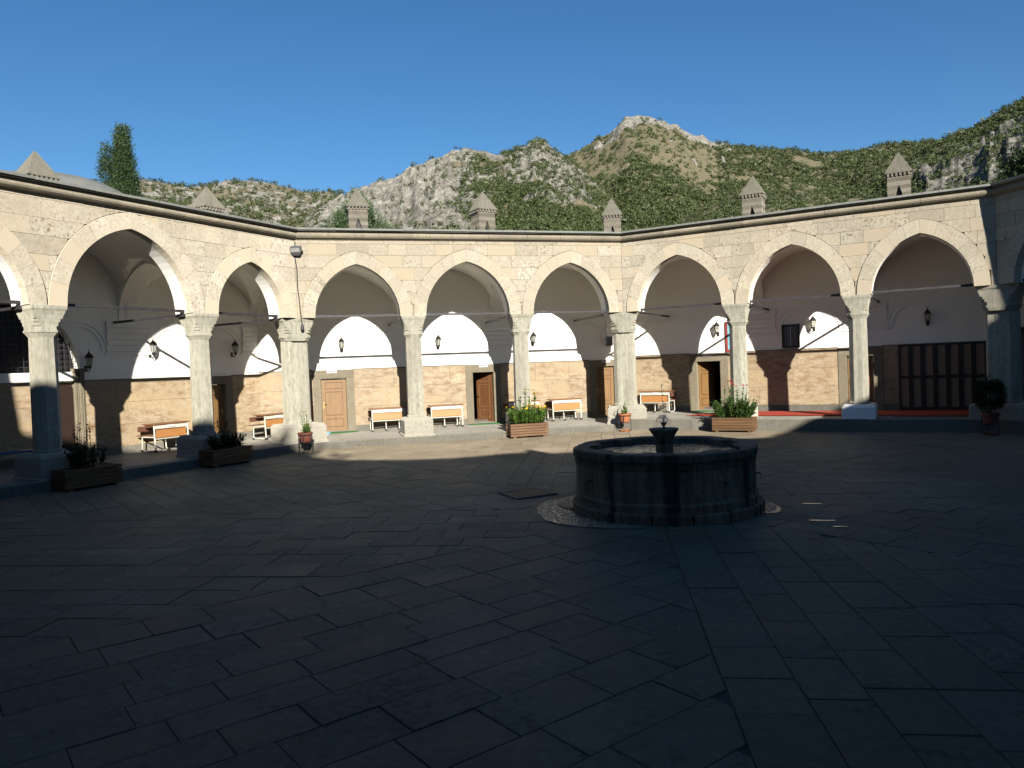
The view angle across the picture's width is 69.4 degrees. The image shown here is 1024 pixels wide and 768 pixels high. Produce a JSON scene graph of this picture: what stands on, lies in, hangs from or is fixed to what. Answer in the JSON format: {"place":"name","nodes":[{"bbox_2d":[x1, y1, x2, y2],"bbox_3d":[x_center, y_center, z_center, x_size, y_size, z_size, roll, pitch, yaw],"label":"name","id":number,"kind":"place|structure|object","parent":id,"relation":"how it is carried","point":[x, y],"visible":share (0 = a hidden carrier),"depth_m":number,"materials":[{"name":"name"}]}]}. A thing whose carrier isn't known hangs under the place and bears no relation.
{"place":"outdoors","nodes":[
{"label":"outdoors","id":0,"kind":"place"},
{"bbox_2d":[0,448,32,454],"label":"bench","id":1,"kind":"object","parent":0,"point":[16,451],"visible":0.27,"depth_m":16.87,"materials":[{"name":"metal"}]},
{"bbox_2d":[0,436,306,498],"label":"gallery floor","id":2,"kind":"structure","parent":0,"point":[143,464],"depth_m":17.63,"materials":[{"name":"stone"}]},
{"bbox_2d":[0,251,261,468],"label":"gallery wall","id":3,"kind":"structure","parent":2,"relation":"on","point":[121,391],"depth_m":20.01,"materials":[{"name":"paint"}]},
{"bbox_2d":[59,382,75,449],"bbox_3d":[-11.295,0.949,18.685,0.045,1.980,0.460,-1,2,30],"label":"dark door","id":4,"kind":"structure","parent":3,"relation":"in","point":[66,390],"depth_m":18.72,"materials":[{"name":"wood"}]},
{"bbox_2d":[84,349,93,371],"bbox_3d":[-10.954,-0.610,19.124,0.294,0.595,0.198,-1,2,30],"label":"wall lantern","id":5,"kind":"object","parent":3,"relation":"attached to","point":[89,356],"depth_m":19.06,"materials":[{"name":"metal"}]},
{"bbox_2d":[148,340,157,357],"bbox_3d":[-10.067,-1.021,20.707,0.294,0.595,0.198,-1,2,30],"label":"wall lantern","id":6,"kind":"object","parent":3,"relation":"attached to","point":[153,344],"depth_m":20.65,"materials":[{"name":"metal"}]},
{"bbox_2d":[212,385,224,432],"bbox_3d":[-9.130,0.873,22.700,0.107,1.680,0.690,-1,2,30],"label":"door","id":7,"kind":"structure","parent":3,"relation":"in","point":[218,406],"depth_m":22.84,"materials":[{"name":"brown wood"}]},
{"bbox_2d":[230,341,237,356],"bbox_3d":[-8.690,-1.130,23.143,0.294,0.595,0.198,-1,2,30],"label":"wall lantern","id":8,"kind":"object","parent":3,"relation":"attached to","point":[234,345],"depth_m":23.09,"materials":[{"name":"metal"}]},
{"bbox_2d":[136,421,189,451],"bbox_3d":[-9.668,1.448,20.552,0.755,0.765,1.200,-1,2,28],"label":"school desk","id":9,"kind":"object","parent":2,"relation":"on","point":[176,429],"visible":0.8,"depth_m":20.35,"materials":[{"name":"brown laminate"}]},
{"bbox_2d":[248,412,283,439],"bbox_3d":[-7.544,1.305,23.190,0.755,0.765,1.200,-1,2,30],"label":"school desk","id":10,"kind":"object","parent":2,"relation":"on","point":[270,419],"visible":0.62,"depth_m":22.85,"materials":[{"name":"beige paint"}]},
{"bbox_2d":[267,417,627,449],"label":"gallery floor","id":11,"kind":"structure","parent":0,"point":[395,437],"depth_m":23.10,"materials":[{"name":"stone"}]},
{"bbox_2d":[328,430,358,433],"bbox_3d":[-5.791,1.611,24.521,1.440,0.018,0.500,-3,1,-15],"label":"door mat","id":12,"kind":"object","parent":11,"relation":"on","point":[343,432],"depth_m":24.49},
{"bbox_2d":[368,406,405,431],"bbox_3d":[-4.194,1.170,24.805,1.200,0.765,0.755,-3,1,-18],"label":"school desk","id":13,"kind":"object","parent":11,"relation":"on","point":[385,414],"visible":0.79,"depth_m":24.54,"materials":[{"name":"beige paint"}]},
{"bbox_2d":[399,316,434,436],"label":"stone column","id":14,"kind":"structure","parent":11,"relation":"on","point":[416,422],"depth_m":22.31,"materials":[{"name":"stone"}]},
{"bbox_2d":[257,269,614,436],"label":"gallery wall","id":15,"kind":"structure","parent":11,"relation":"on","point":[567,354],"depth_m":25.79,"materials":[{"name":"paint"}]},
{"bbox_2d":[321,379,347,430],"bbox_3d":[-5.971,0.702,24.855,0.800,1.740,0.107,-3,1,-15],"label":"door","id":16,"kind":"structure","parent":15,"relation":"in","point":[334,405],"depth_m":24.86,"materials":[{"name":"brown wood"}]},
{"bbox_2d":[338,337,343,352],"bbox_3d":[-5.699,-1.340,24.688,0.198,0.595,0.294,-3,1,-15],"label":"wall lantern","id":17,"kind":"object","parent":15,"relation":"attached to","point":[341,343],"depth_m":24.61,"materials":[{"name":"metal"}]},
{"bbox_2d":[435,335,440,349],"bbox_3d":[-2.551,-1.481,25.560,0.198,0.595,0.294,-3,1,-15],"label":"wall lantern","id":18,"kind":"object","parent":15,"relation":"attached to","point":[438,340],"depth_m":25.48,"materials":[{"name":"metal"}]},
{"bbox_2d":[476,372,493,420],"bbox_3d":[-0.993,0.466,26.614,0.720,1.750,0.107,-1,2,37],"label":"door","id":19,"kind":"structure","parent":15,"relation":"in","point":[483,380],"depth_m":26.61,"materials":[{"name":"brown wood"}]},
{"bbox_2d":[530,331,535,345],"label":"wall lantern","id":20,"kind":"object","parent":15,"relation":"attached to","point":[533,336],"depth_m":26.40,"materials":[{"name":"metal"}]},
{"bbox_2d":[597,366,613,414],"bbox_3d":[3.464,0.256,27.467,0.700,1.790,0.107,-3,1,-15],"label":"door","id":21,"kind":"structure","parent":15,"relation":"in","point":[605,382],"depth_m":27.47,"materials":[{"name":"brown wood"}]},
{"bbox_2d":[606,336,612,345],"bbox_3d":[3.603,-1.582,27.327,0.220,0.340,0.155,-3,1,-15],"label":"wall box","id":22,"kind":"object","parent":15,"relation":"attached to","point":[609,341],"visible":0.96,"depth_m":27.26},
{"bbox_2d":[427,404,463,426],"bbox_3d":[-2.288,1.084,25.353,1.200,0.765,0.755,-3,1,-16],"label":"school desk","id":23,"kind":"object","parent":11,"relation":"on","point":[444,410],"visible":0.87,"depth_m":25.11,"materials":[{"name":"beige paint"}]},
{"bbox_2d":[468,422,505,424],"bbox_3d":[-0.765,1.387,25.912,1.500,0.018,0.500,-3,1,-15],"label":"door mat","id":24,"kind":"object","parent":11,"relation":"on","point":[487,423],"depth_m":25.81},
{"bbox_2d":[505,314,533,428],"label":"stone column","id":25,"kind":"structure","parent":11,"relation":"on","point":[519,324],"depth_m":23.23,"materials":[{"name":"stone"}]},
{"bbox_2d":[503,400,540,421],"bbox_3d":[0.339,0.968,26.039,1.200,0.765,0.755,-3,1,-17],"label":"bench","id":26,"kind":"object","parent":11,"relation":"on","point":[509,404],"visible":0.27,"depth_m":25.86,"materials":[{"name":"beige paint"}]},
{"bbox_2d":[545,398,582,420],"bbox_3d":[1.855,0.900,26.480,1.200,0.765,0.755,-3,1,-17],"label":"bench","id":27,"kind":"object","parent":11,"relation":"on","point":[564,404],"visible":0.98,"depth_m":26.24,"materials":[{"name":"beige paint"}]},
{"bbox_2d":[0,430,1023,767],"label":"courtyard pavement","id":28,"kind":"structure","parent":0,"point":[436,604],"depth_m":6.41,"materials":[{"name":"stone"}]},
{"bbox_2d":[12,304,73,480],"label":"stone column","id":29,"kind":"structure","parent":28,"relation":"on","point":[45,455],"depth_m":15.26,"materials":[{"name":"stone"}]},
{"bbox_2d":[50,463,122,491],"bbox_3d":[-8.777,1.927,15.287,0.520,0.432,1.200,-1,2,30],"label":"planter box","id":30,"kind":"object","parent":28,"relation":"on","point":[67,479],"visible":0.99,"depth_m":15.04,"materials":[{"name":"brown wood"}]},
{"bbox_2d":[62,421,108,469],"bbox_3d":[-8.807,1.258,15.243,0.560,0.959,0.942,-1,2,30],"label":"flowering plant","id":31,"kind":"object","parent":30,"relation":"on","point":[77,459],"visible":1,"depth_m":15.15,"materials":[{"name":"green plant"}]},
{"bbox_2d":[175,313,230,456],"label":"stone column","id":32,"kind":"structure","parent":28,"relation":"on","point":[198,328],"depth_m":18.58,"materials":[{"name":"stone"}]},
{"bbox_2d":[198,445,252,467],"bbox_3d":[-7.078,1.792,18.320,0.520,0.432,1.200,-1,2,30],"label":"planter box","id":33,"kind":"object","parent":28,"relation":"on","point":[213,458],"visible":0.98,"depth_m":18.01,"materials":[{"name":"brown wood"}]},
{"bbox_2d":[206,417,246,449],"bbox_3d":[-7.075,1.208,18.330,0.648,0.785,1.144,-1,2,30],"label":"flowering plant","id":34,"kind":"object","parent":33,"relation":"on","point":[227,440],"visible":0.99,"depth_m":18.20,"materials":[{"name":"green plant"}]},
{"bbox_2d":[270,318,328,444],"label":"stone column","id":35,"kind":"structure","parent":28,"relation":"on","point":[293,338],"depth_m":21.38,"materials":[{"name":"stone"}]},
{"bbox_2d":[297,432,312,451],"bbox_3d":[-5.737,1.622,20.538,0.420,0.565,0.420,-3,2,-44],"label":"flower pot","id":36,"kind":"object","parent":28,"relation":"on","point":[305,438],"visible":0.98,"depth_m":20.42,"materials":[{"name":"ceramic"}]},
{"bbox_2d":[299,411,310,432],"bbox_3d":[-5.730,1.070,20.514,0.357,0.654,0.430,-3,1,-15],"label":"flowering plant","id":37,"kind":"object","parent":36,"relation":"on","point":[306,429],"visible":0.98,"depth_m":20.47,"materials":[{"name":"green plant"}]},
{"bbox_2d":[506,422,548,438],"bbox_3d":[0.470,1.404,22.578,1.200,0.432,0.520,-3,1,-15],"label":"planter box","id":38,"kind":"object","parent":28,"relation":"on","point":[514,430],"visible":0.99,"depth_m":22.35,"materials":[{"name":"brown wood"}]},
{"bbox_2d":[505,389,548,423],"bbox_3d":[0.422,0.678,22.560,1.411,1.076,0.768,-3,1,-15],"label":"flowering plant","id":39,"kind":"object","parent":38,"relation":"on","point":[530,414],"visible":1,"depth_m":22.46,"materials":[{"name":"green plant"}]},
{"bbox_2d":[497,487,557,498],"bbox_3d":[0.260,1.851,12.531,0.760,0.021,0.760,-3,2,-27],"label":"drain grate","id":40,"kind":"object","parent":28,"relation":"on","point":[527,493],"visible":1,"depth_m":12.51,"materials":[{"name":"metal"}]},
{"bbox_2d":[618,413,631,431],"bbox_3d":[3.553,1.204,23.265,0.420,0.565,0.420,-3,1,-27],"label":"flower pot","id":41,"kind":"object","parent":28,"relation":"on","point":[625,418],"visible":1,"depth_m":23.14,"materials":[{"name":"ceramic"}]},
{"bbox_2d":[619,403,628,413],"bbox_3d":[3.521,0.751,23.225,0.305,0.461,0.434,-2,1,3],"label":"flowering plant","id":42,"kind":"object","parent":41,"relation":"on","point":[625,411],"visible":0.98,"depth_m":23.18,"materials":[{"name":"green plant"}]},
{"bbox_2d":[607,311,646,423],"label":"stone column","id":43,"kind":"structure","parent":28,"relation":"on","point":[623,326],"depth_m":24.16,"materials":[{"name":"stone"}]},
{"bbox_2d":[249,227,622,325],"bbox_3d":[-2.513,-3.771,26.893,17.656,3.200,9.270,-3,1,-15],"label":"arcade","id":44,"kind":"object","parent":43,"relation":"on","point":[405,270],"visible":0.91,"depth_m":22.66,"materials":[{"name":"stone"}]},
{"bbox_2d":[290,246,302,255],"bbox_3d":[-6.193,-3.828,21.190,0.340,0.287,0.290,-2,1,-3],"label":"floodlight","id":45,"kind":"object","parent":44,"relation":"attached to","point":[296,250],"visible":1,"depth_m":21.11,"materials":[{"name":"grey metal"}]},
{"bbox_2d":[294,242,301,322],"bbox_3d":[-6.155,-2.911,21.307,0.171,2.384,0.054,-2,1,15],"label":"power cable","id":46,"kind":"object","parent":45,"relation":"hanging from","point":[297,287],"visible":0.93,"depth_m":21.31,"materials":[{"name":"black plastic"}]},
{"bbox_2d":[345,188,369,227],"bbox_3d":[-5.361,-5.647,25.700,0.790,2.300,0.790,-3,1,-15],"label":"stone chimney","id":47,"kind":"object","parent":44,"relation":"on","point":[357,208],"visible":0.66,"depth_m":25.40,"materials":[{"name":"stone"}]},
{"bbox_2d":[316,314,398,317],"bbox_3d":[-4.609,-2.038,22.101,2.560,0.070,0.065,-3,1,-15],"label":"tie rod","id":48,"kind":"object","parent":44,"relation":"attached to","point":[324,316],"visible":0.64,"depth_m":22.07,"materials":[{"name":"metal"}]},
{"bbox_2d":[388,317,399,325],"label":"tie rod","id":49,"kind":"object","parent":44,"relation":"attached to","point":[393,321],"visible":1,"depth_m":23.61,"materials":[{"name":"metal"}]},
{"bbox_2d":[426,312,507,315],"bbox_3d":[-1.412,-2.181,22.986,2.720,0.070,0.065,-3,1,-15],"label":"tie rod","id":50,"kind":"object","parent":44,"relation":"attached to","point":[432,314],"visible":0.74,"depth_m":22.95,"materials":[{"name":"metal"}]},
{"bbox_2d":[468,192,496,229],"bbox_3d":[-1.048,-5.839,26.894,0.790,2.300,0.790,-3,2,-29],"label":"stone chimney","id":51,"kind":"object","parent":44,"relation":"on","point":[482,210],"visible":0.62,"depth_m":26.66,"materials":[{"name":"stone"}]},
{"bbox_2d":[485,315,507,322],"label":"tie rod","id":52,"kind":"object","parent":44,"relation":"attached to","point":[496,319],"visible":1,"depth_m":24.47,"materials":[{"name":"metal"}]},
{"bbox_2d":[534,310,605,313],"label":"tie rod","id":53,"kind":"object","parent":44,"relation":"attached to","point":[601,311],"visible":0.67,"depth_m":23.87,"materials":[{"name":"metal"}]},
{"bbox_2d":[573,313,605,321],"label":"tie rod","id":54,"kind":"object","parent":44,"relation":"attached to","point":[600,315],"visible":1,"depth_m":25.31,"materials":[{"name":"metal"}]},
{"bbox_2d":[602,198,622,231],"bbox_3d":[3.861,-5.983,28.462,0.790,2.300,0.790,-2,1,7],"label":"stone chimney","id":55,"kind":"object","parent":44,"relation":"on","point":[612,214],"visible":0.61,"depth_m":28.14,"materials":[{"name":"stone"}]},
{"bbox_2d":[621,184,996,311],"bbox_3d":[10.148,-4.218,25.330,17.656,3.200,9.270,-1,2,30],"label":"arcade","id":56,"kind":"object","parent":43,"relation":"on","point":[857,245],"visible":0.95,"depth_m":21.02,"materials":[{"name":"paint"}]},
{"bbox_2d":[640,312,669,316],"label":"tie rod","id":57,"kind":"object","parent":56,"relation":"attached to","point":[646,313],"visible":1,"depth_m":25.13,"materials":[{"name":"metal"}]},
{"bbox_2d":[641,303,721,310],"bbox_3d":[5.365,-2.450,23.425,2.780,0.070,0.065,-1,2,30],"label":"tie rod","id":58,"kind":"object","parent":56,"relation":"attached to","point":[670,307],"visible":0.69,"depth_m":23.41,"materials":[{"name":"metal"}]},
{"bbox_2d":[739,176,766,215],"bbox_3d":[8.433,-6.105,25.795,0.790,2.300,0.790,-1,2,30],"label":"stone chimney","id":59,"kind":"object","parent":56,"relation":"on","point":[753,195],"visible":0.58,"depth_m":25.54,"materials":[{"name":"stone"}]},
{"bbox_2d":[749,304,768,309],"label":"tie rod","id":60,"kind":"object","parent":56,"relation":"attached to","point":[756,306],"visible":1,"depth_m":23.29,"materials":[{"name":"metal"}]},
{"bbox_2d":[750,294,840,302],"bbox_3d":[8.319,-2.523,21.752,2.650,0.070,0.065,-1,2,30],"label":"tie rod","id":61,"kind":"object","parent":56,"relation":"attached to","point":[791,298],"visible":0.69,"depth_m":21.72,"materials":[{"name":"metal"}]},
{"bbox_2d":[871,295,879,302],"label":"tie rod","id":62,"kind":"object","parent":56,"relation":"attached to","point":[875,298],"visible":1,"depth_m":21.64,"materials":[{"name":"metal"}]},
{"bbox_2d":[884,152,912,196],"bbox_3d":[12.347,-6.223,23.577,0.790,2.300,0.790,-1,2,30],"label":"stone chimney","id":63,"kind":"object","parent":56,"relation":"on","point":[898,173],"visible":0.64,"depth_m":23.32,"materials":[{"name":"stone"}]},
{"bbox_2d":[872,284,973,293],"bbox_3d":[11.154,-2.594,20.146,2.510,0.070,0.066,-1,2,29],"label":"tie rod","id":64,"kind":"object","parent":56,"relation":"attached to","point":[926,288],"visible":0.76,"depth_m":20.09,"materials":[{"name":"metal"}]},
{"bbox_2d":[537,496,780,528],"bbox_3d":[2.119,1.825,10.941,3.540,0.046,2.831,-3,1,-15],"label":"ring","id":65,"kind":"object","parent":28,"relation":"on","point":[557,511],"visible":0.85,"depth_m":10.43,"materials":[{"name":"stone"}]},
{"bbox_2d":[573,420,765,527],"bbox_3d":[2.272,1.194,10.970,2.794,1.315,2.783,-3,1,-25],"label":"fountain","id":66,"kind":"object","parent":28,"relation":"on","point":[664,476],"visible":1,"depth_m":9.89,"materials":[{"name":"stone"}]},
{"bbox_2d":[652,384,671,428],"bbox_3d":[2.225,0.336,10.948,0.330,0.674,0.339,-3,1,-15],"label":"water jet","id":67,"kind":"object","parent":66,"relation":"on","point":[662,418],"visible":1,"depth_m":10.95,"materials":[{"name":"white"}]},
{"bbox_2d":[712,416,757,432],"bbox_3d":[6.559,1.190,21.784,1.200,0.432,0.520,-1,2,30],"label":"planter box","id":68,"kind":"object","parent":28,"relation":"on","point":[749,424],"visible":0.99,"depth_m":21.57,"materials":[{"name":"brown wood"}]},
{"bbox_2d":[711,380,757,417],"bbox_3d":[6.522,0.442,21.772,1.388,1.118,0.710,-1,2,30],"label":"flowering plant","id":69,"kind":"object","parent":68,"relation":"on","point":[741,408],"visible":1,"depth_m":21.67,"materials":[{"name":"green plant"}]},
{"bbox_2d":[722,303,757,416],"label":"stone column","id":70,"kind":"structure","parent":28,"relation":"on","point":[737,317],"depth_m":22.37,"materials":[{"name":"stone"}]},
{"bbox_2d":[842,294,877,419],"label":"stone column","id":71,"kind":"structure","parent":28,"relation":"on","point":[859,405],"depth_m":20.72,"materials":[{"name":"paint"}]},
{"bbox_2d":[980,412,999,435],"bbox_3d":[11.968,0.994,18.498,0.420,0.565,0.420,-3,2,-33],"label":"flower pot","id":72,"kind":"object","parent":28,"relation":"on","point":[992,418],"visible":1,"depth_m":18.40,"materials":[{"name":"ceramic"}]},
{"bbox_2d":[971,375,1009,412],"bbox_3d":[11.935,0.267,18.481,0.820,1.003,0.833,-3,1,-15],"label":"ball shrub","id":73,"kind":"object","parent":72,"relation":"on","point":[995,386],"visible":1,"depth_m":18.34,"materials":[{"name":"green plant"}]},
{"bbox_2d":[969,283,1023,419],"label":"stone column","id":74,"kind":"structure","parent":28,"relation":"on","point":[1001,305],"depth_m":19.01,"materials":[{"name":"stone"}]},
{"bbox_3d":[13.730,-0.617,15.895,1.080,3.830,0.920,-3,1,-15],"label":"stone column","id":75,"kind":"object","parent":28,"relation":"on","visible":0},
{"bbox_2d":[990,174,1023,284],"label":"arcade","id":76,"kind":"object","parent":75,"relation":"on","point":[1008,193],"visible":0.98,"depth_m":18.62,"materials":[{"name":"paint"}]},
{"bbox_2d":[0,0,1023,193],"label":"sky","id":77,"kind":"structure","parent":0,"point":[300,94],"materials":[{"name":"blue"}]},
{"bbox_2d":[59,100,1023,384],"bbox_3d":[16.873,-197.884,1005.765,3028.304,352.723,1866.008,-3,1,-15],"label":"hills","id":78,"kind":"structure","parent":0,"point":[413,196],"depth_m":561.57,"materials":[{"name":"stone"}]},
{"bbox_2d":[90,96,1023,231],"bbox_3d":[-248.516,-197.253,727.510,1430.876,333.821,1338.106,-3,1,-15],"label":"hillside shrubs","id":79,"kind":"object","parent":78,"relation":"on","point":[579,217],"visible":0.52,"depth_m":548.92,"materials":[{"name":"green plant"}]},
{"bbox_2d":[725,322,729,351],"bbox_3d":[7.692,-1.645,25.458,0.670,1.040,0.058,-1,2,30],"label":"notice board","id":80,"kind":"object","parent":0,"point":[727,341],"visible":0.33,"depth_m":25.58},
{"bbox_2d":[627,410,994,432],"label":"gallery floor","id":81,"kind":"structure","parent":0,"point":[680,420],"depth_m":20.95,"materials":[{"name":"stone"}]},
{"bbox_2d":[638,390,676,412],"bbox_3d":[5.230,0.621,26.485,1.200,0.765,0.755,-1,2,33],"label":"bench","id":82,"kind":"object","parent":81,"relation":"on","point":[655,397],"visible":0.91,"depth_m":26.26,"materials":[{"name":"beige paint"}]},
{"bbox_2d":[621,239,1023,410],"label":"gallery wall","id":83,"kind":"structure","parent":81,"relation":"on","point":[811,373],"depth_m":24.41,"materials":[{"name":"paint"}]},
{"bbox_2d":[698,362,714,408],"bbox_3d":[7.010,0.048,26.541,0.800,1.680,0.107,-3,2,-32],"label":"door","id":84,"kind":"structure","parent":83,"relation":"in","point":[706,375],"depth_m":26.53,"materials":[{"name":"brown wood"}]},
{"bbox_2d":[713,319,719,336],"bbox_3d":[7.111,-1.942,25.652,0.198,0.595,0.294,-1,2,30],"label":"wall lantern","id":85,"kind":"object","parent":83,"relation":"attached to","point":[716,325],"depth_m":25.58,"materials":[{"name":"metal"}]},
{"bbox_2d":[781,324,799,347],"bbox_3d":[9.266,-1.594,24.571,0.560,0.780,0.058,-1,2,29],"label":"window","id":86,"kind":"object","parent":83,"relation":"attached to","point":[790,335],"visible":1,"depth_m":24.55,"materials":[{"name":"black glass"}]},
{"bbox_2d":[810,316,815,331],"bbox_3d":[9.825,-1.999,24.115,0.198,0.595,0.294,-1,2,30],"label":"wall lantern","id":87,"kind":"object","parent":83,"relation":"attached to","point":[813,321],"depth_m":24.04,"materials":[{"name":"metal"}]},
{"bbox_2d":[848,355,873,402],"bbox_3d":[11.186,-0.056,23.701,0.740,1.700,0.057,-1,2,30],"label":"door","id":88,"kind":"structure","parent":83,"relation":"in","point":[870,357],"depth_m":23.54,"materials":[{"name":"brown wood"}]},
{"bbox_2d":[924,307,930,325],"bbox_3d":[12.652,-2.070,22.513,0.198,0.595,0.294,-1,2,30],"label":"wall lantern","id":89,"kind":"object","parent":83,"relation":"attached to","point":[927,314],"depth_m":22.44,"materials":[{"name":"metal"}]},
{"bbox_2d":[1021,327,1023,398],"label":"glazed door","id":90,"kind":"structure","parent":83,"relation":"attached to","point":[1022,339],"depth_m":21.42,"materials":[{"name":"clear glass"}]},
{"bbox_2d":[686,410,968,415],"bbox_3d":[9.578,0.895,22.932,7.901,0.010,1.899,-1,2,28],"label":"red carpet","id":91,"kind":"object","parent":81,"relation":"on","point":[923,412],"visible":0.64,"depth_m":22.33,"materials":[{"name":"carpet"}]},
{"bbox_2d":[894,415,968,417],"bbox_3d":[11.649,0.894,20.347,2.000,0.012,0.660,-1,2,30],"label":"fringed rug","id":92,"kind":"object","parent":81,"relation":"on","point":[931,416],"visible":0.9,"depth_m":20.39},
{"bbox_2d":[898,341,985,409],"bbox_3d":[13.047,-0.237,22.440,2.320,2.040,0.061,-1,2,29],"label":"folding screen","id":93,"kind":"object","parent":81,"relation":"on","point":[941,376],"visible":0.88,"depth_m":22.46,"materials":[{"name":"brown wood"}]},
{"bbox_2d":[995,419,1023,434],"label":"gallery floor","id":94,"kind":"structure","parent":0,"point":[1012,427],"depth_m":18.49,"materials":[{"name":"stone"}]},
{"label":"ground","id":95,"kind":"structure","parent":0,"visible":0},
{"bbox_2d":[93,122,145,197],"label":"cypress tree","id":96,"kind":"object","parent":95,"relation":"on","point":[121,174],"visible":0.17,"depth_m":52.55,"materials":[{"name":"green plant"}]},
{"bbox_2d":[316,183,392,228],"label":"pine tree","id":97,"kind":"object","parent":95,"relation":"on","point":[339,223],"visible":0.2,"depth_m":40.52,"materials":[{"name":"green plant"}]},
{"bbox_2d":[986,119,1023,180],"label":"broadleaf tree","id":98,"kind":"object","parent":95,"relation":"on","point":[1016,166],"visible":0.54,"depth_m":31.78,"materials":[{"name":"green plant"}]},
{"bbox_3d":[-11.437,0.421,12.574,1.240,3.830,1.300,-2,1,7],"label":"stone column","id":99,"kind":"object","parent":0,"visible":0},
{"bbox_2d":[0,169,297,323],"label":"arcade","id":100,"kind":"object","parent":99,"relation":"on","point":[52,232],"visible":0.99,"depth_m":17.88,"materials":[{"name":"stone"}]},
{"bbox_2d":[0,300,20,303],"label":"tie rod","id":101,"kind":"object","parent":100,"relation":"attached to","point":[11,301],"visible":1,"depth_m":14.96,"materials":[{"name":"metal"}]},
{"bbox_2d":[0,306,21,311],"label":"tie rod","id":102,"kind":"object","parent":100,"relation":"attached to","point":[11,308],"visible":1,"depth_m":15.21,"materials":[{"name":"metal"}]},
{"bbox_2d":[16,151,60,180],"bbox_3d":[-12.207,-4.829,18.999,0.790,2.300,0.790,-1,2,30],"label":"stone chimney","id":103,"kind":"object","parent":100,"relation":"on","point":[35,164],"visible":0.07,"depth_m":18.82,"materials":[{"name":"stone"}]},
{"bbox_2d":[11,170,121,192],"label":"roof dome","id":104,"kind":"structure","parent":100,"relation":"on","point":[74,179],"depth_m":20.13,"materials":[{"name":"metal"}]},
{"bbox_2d":[68,303,184,312],"bbox_3d":[-8.932,-1.757,17.112,0.065,0.070,3.140,-1,2,30],"label":"tie rod","id":105,"kind":"object","parent":100,"relation":"attached to","point":[126,308],"visible":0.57,"depth_m":17.07,"materials":[{"name":"metal"}]},
{"bbox_2d":[112,314,184,323],"bbox_3d":[-9.440,-1.680,19.139,2.940,0.070,0.060,-1,2,30],"label":"tie rod","id":106,"kind":"object","parent":100,"relation":"attached to","point":[152,318],"visible":1,"depth_m":19.04,"materials":[{"name":"metal"}]},
{"bbox_2d":[189,187,225,212],"bbox_3d":[-9.668,-5.111,23.494,0.790,2.300,0.790,-1,2,30],"label":"stone chimney","id":107,"kind":"object","parent":100,"relation":"on","point":[206,199],"visible":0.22,"depth_m":23.29,"materials":[{"name":"stone"}]},
{"bbox_2d":[214,318,277,325],"bbox_3d":[-7.954,-1.798,21.766,2.940,0.070,0.060,-1,2,30],"label":"tie rod","id":108,"kind":"object","parent":100,"relation":"attached to","point":[247,322],"visible":0.82,"depth_m":21.63,"materials":[{"name":"metal"}]},
{"bbox_2d":[219,312,277,316],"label":"tie rod","id":109,"kind":"object","parent":100,"relation":"attached to","point":[245,314],"visible":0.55,"depth_m":20.12,"materials":[{"name":"metal"}]}
]}

